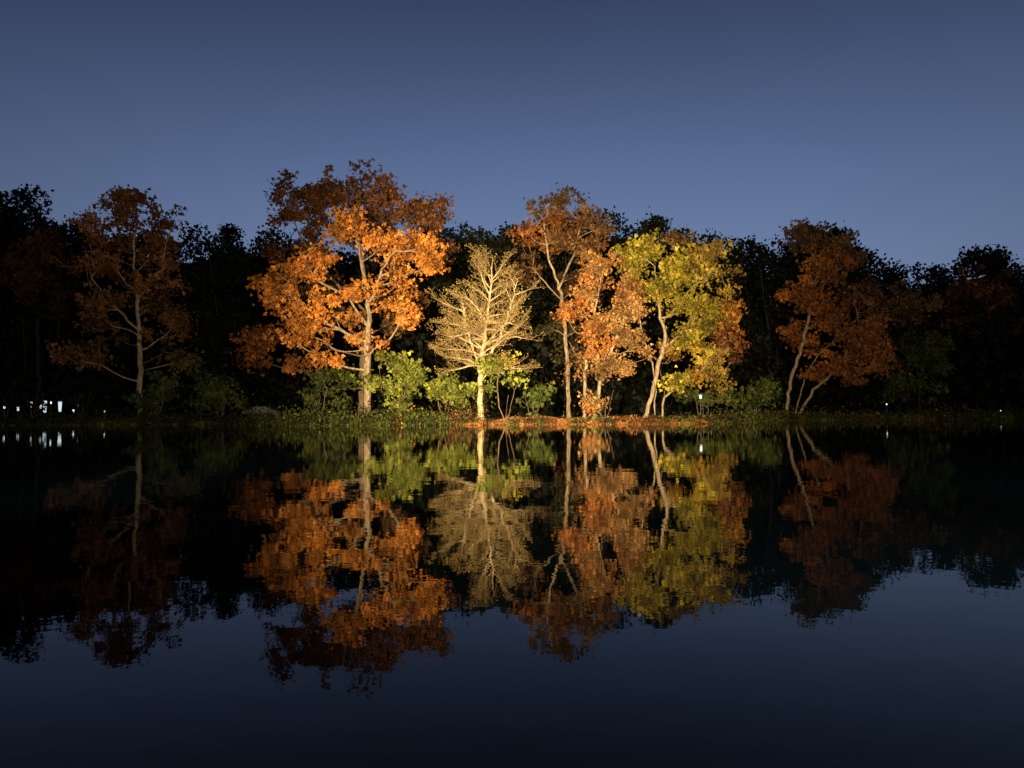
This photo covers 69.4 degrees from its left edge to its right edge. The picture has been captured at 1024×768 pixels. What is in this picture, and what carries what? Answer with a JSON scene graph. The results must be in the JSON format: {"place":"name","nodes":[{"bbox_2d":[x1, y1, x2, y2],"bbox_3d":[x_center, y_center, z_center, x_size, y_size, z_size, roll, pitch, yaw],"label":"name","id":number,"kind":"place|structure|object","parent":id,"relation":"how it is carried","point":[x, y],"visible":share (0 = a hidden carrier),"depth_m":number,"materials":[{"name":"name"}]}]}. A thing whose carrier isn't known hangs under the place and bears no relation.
{"place":"outdoors","nodes":[
{"label":"outdoors","id":0,"kind":"place"},
{"bbox_2d":[7,413,1013,425],"bbox_3d":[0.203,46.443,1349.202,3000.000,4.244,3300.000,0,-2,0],"label":"ground","id":1,"kind":"structure","parent":0,"point":[494,418],"depth_m":90.31,"materials":[{"name":"brown soil"}]},
{"bbox_2d":[0,392,24,418],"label":"shrub","id":2,"kind":"object","parent":1,"relation":"on","point":[9,405],"visible":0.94,"depth_m":89.89,"materials":[{"name":"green plant"}]},
{"bbox_2d":[15,393,52,418],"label":"shrub","id":3,"kind":"object","parent":1,"relation":"on","point":[38,408],"visible":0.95,"depth_m":90.07,"materials":[{"name":"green plant"}]},
{"bbox_2d":[0,226,93,415],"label":"oak tree","id":4,"kind":"object","parent":1,"relation":"on","point":[21,277],"visible":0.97,"depth_m":99.51,"materials":[{"name":"brown plant"}]},
{"bbox_2d":[58,401,61,414],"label":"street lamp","id":5,"kind":"object","parent":1,"relation":"on","point":[59,405],"visible":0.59,"depth_m":93.63,"materials":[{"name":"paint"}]},
{"bbox_2d":[42,184,205,416],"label":"oak tree","id":6,"kind":"object","parent":1,"relation":"on","point":[126,200],"visible":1,"depth_m":82.14,"materials":[{"name":"brown plant"}]},
{"bbox_2d":[122,368,189,418],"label":"shrub","id":7,"kind":"object","parent":1,"relation":"on","point":[161,391],"visible":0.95,"depth_m":79.88,"materials":[{"name":"green plant"}]},
{"bbox_2d":[181,365,253,419],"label":"shrub","id":8,"kind":"object","parent":1,"relation":"on","point":[214,393],"visible":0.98,"depth_m":78.49,"materials":[{"name":"green plant"}]},
{"bbox_2d":[242,406,279,416],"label":"rock","id":9,"kind":"object","parent":1,"relation":"on","point":[264,407],"visible":0.28,"depth_m":91.11,"materials":[{"name":"stone"}]},
{"bbox_2d":[296,358,363,416],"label":"shrub","id":10,"kind":"object","parent":1,"relation":"on","point":[328,374],"visible":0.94,"depth_m":79.03,"materials":[{"name":"green plant"}]},
{"bbox_2d":[225,158,461,413],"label":"sycamore tree","id":11,"kind":"object","parent":1,"relation":"on","point":[318,197],"visible":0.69,"depth_m":84.02,"materials":[{"name":"orange plant"}]},
{"bbox_2d":[245,203,450,415],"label":"sycamore tree","id":12,"kind":"object","parent":1,"relation":"on","point":[406,248],"visible":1,"depth_m":73.00,"materials":[{"name":"orange plant"}]},
{"bbox_2d":[350,349,430,416],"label":"shrub","id":13,"kind":"object","parent":1,"relation":"on","point":[417,376],"visible":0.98,"depth_m":71.36,"materials":[{"name":"green plant"}]},
{"bbox_2d":[421,369,477,413],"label":"shrub","id":14,"kind":"object","parent":1,"relation":"on","point":[446,388],"visible":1,"depth_m":71.17,"materials":[{"name":"green plant"}]},
{"bbox_2d":[448,382,496,416],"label":"shrub","id":15,"kind":"object","parent":1,"relation":"on","point":[484,399],"visible":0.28,"depth_m":77.98,"materials":[{"name":"green plant"}]},
{"bbox_2d":[424,243,545,420],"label":"bald cypress tree","id":16,"kind":"object","parent":1,"relation":"on","point":[484,316],"visible":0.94,"depth_m":71.57,"materials":[{"name":"beige plant"}]},
{"bbox_2d":[472,351,536,421],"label":"shrub","id":17,"kind":"object","parent":1,"relation":"on","point":[497,363],"visible":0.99,"depth_m":70.28,"materials":[{"name":"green plant"}]},
{"bbox_2d":[278,415,742,424],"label":"fallen leaves","id":18,"kind":"object","parent":1,"relation":"on","point":[553,418],"visible":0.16,"depth_m":72.01,"materials":[{"name":"orange plant"}]},
{"bbox_2d":[0,183,1023,418],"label":"distant woodland trees","id":19,"kind":"object","parent":1,"relation":"on","point":[220,297],"visible":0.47,"depth_m":103.24,"materials":[{"name":"green plant"}]},
{"bbox_2d":[0,393,1023,425],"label":"shore grass","id":20,"kind":"structure","parent":1,"relation":"on","point":[254,418],"depth_m":72.55,"materials":[{"name":"green plant"}]},
{"bbox_2d":[513,381,556,417],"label":"shrub","id":21,"kind":"object","parent":1,"relation":"on","point":[534,398],"visible":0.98,"depth_m":75.68,"materials":[{"name":"green plant"}]},
{"bbox_2d":[505,182,619,417],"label":"oak tree","id":22,"kind":"object","parent":1,"relation":"on","point":[554,220],"visible":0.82,"depth_m":88.39,"materials":[{"name":"orange plant"}]},
{"bbox_2d":[573,388,613,419],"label":"shrub","id":23,"kind":"object","parent":1,"relation":"on","point":[590,400],"visible":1,"depth_m":71.72,"materials":[{"name":"orange plant"}]},
{"bbox_2d":[550,249,656,418],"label":"maple tree","id":24,"kind":"object","parent":1,"relation":"on","point":[629,311],"visible":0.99,"depth_m":73.26,"materials":[{"name":"orange plant"}]},
{"bbox_2d":[608,224,751,417],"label":"sycamore tree","id":25,"kind":"object","parent":1,"relation":"on","point":[675,275],"visible":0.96,"depth_m":74.67,"materials":[{"name":"yellow plant"}]},
{"bbox_2d":[669,384,751,418],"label":"shrub","id":26,"kind":"object","parent":1,"relation":"on","point":[707,399],"visible":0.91,"depth_m":76.71,"materials":[{"name":"green plant"}]},
{"bbox_2d":[724,375,789,417],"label":"shrub","id":27,"kind":"object","parent":1,"relation":"on","point":[761,394],"visible":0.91,"depth_m":78.96,"materials":[{"name":"green plant"}]},
{"bbox_2d":[769,217,912,413],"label":"maple tree","id":28,"kind":"object","parent":1,"relation":"on","point":[865,338],"visible":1,"depth_m":91.35,"materials":[{"name":"orange plant"}]},
{"bbox_2d":[856,279,956,411],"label":"oak tree","id":29,"kind":"object","parent":1,"relation":"on","point":[935,361],"visible":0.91,"depth_m":97.47,"materials":[{"name":"green plant"}]},
{"bbox_2d":[929,262,1023,382],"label":"oak tree","id":30,"kind":"object","parent":1,"relation":"on","point":[979,289],"visible":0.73,"depth_m":102.82,"materials":[{"name":"brown plant"}]},
{"bbox_2d":[0,419,1023,767],"bbox_3d":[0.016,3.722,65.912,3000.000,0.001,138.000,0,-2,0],"label":"lake water","id":31,"kind":"structure","parent":0,"point":[800,595],"depth_m":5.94,"materials":[{"name":"black liquid"}]},
{"bbox_2d":[0,0,1023,295],"label":"sky","id":32,"kind":"structure","parent":0,"point":[901,122],"materials":[{"name":"blue"}]}
]}

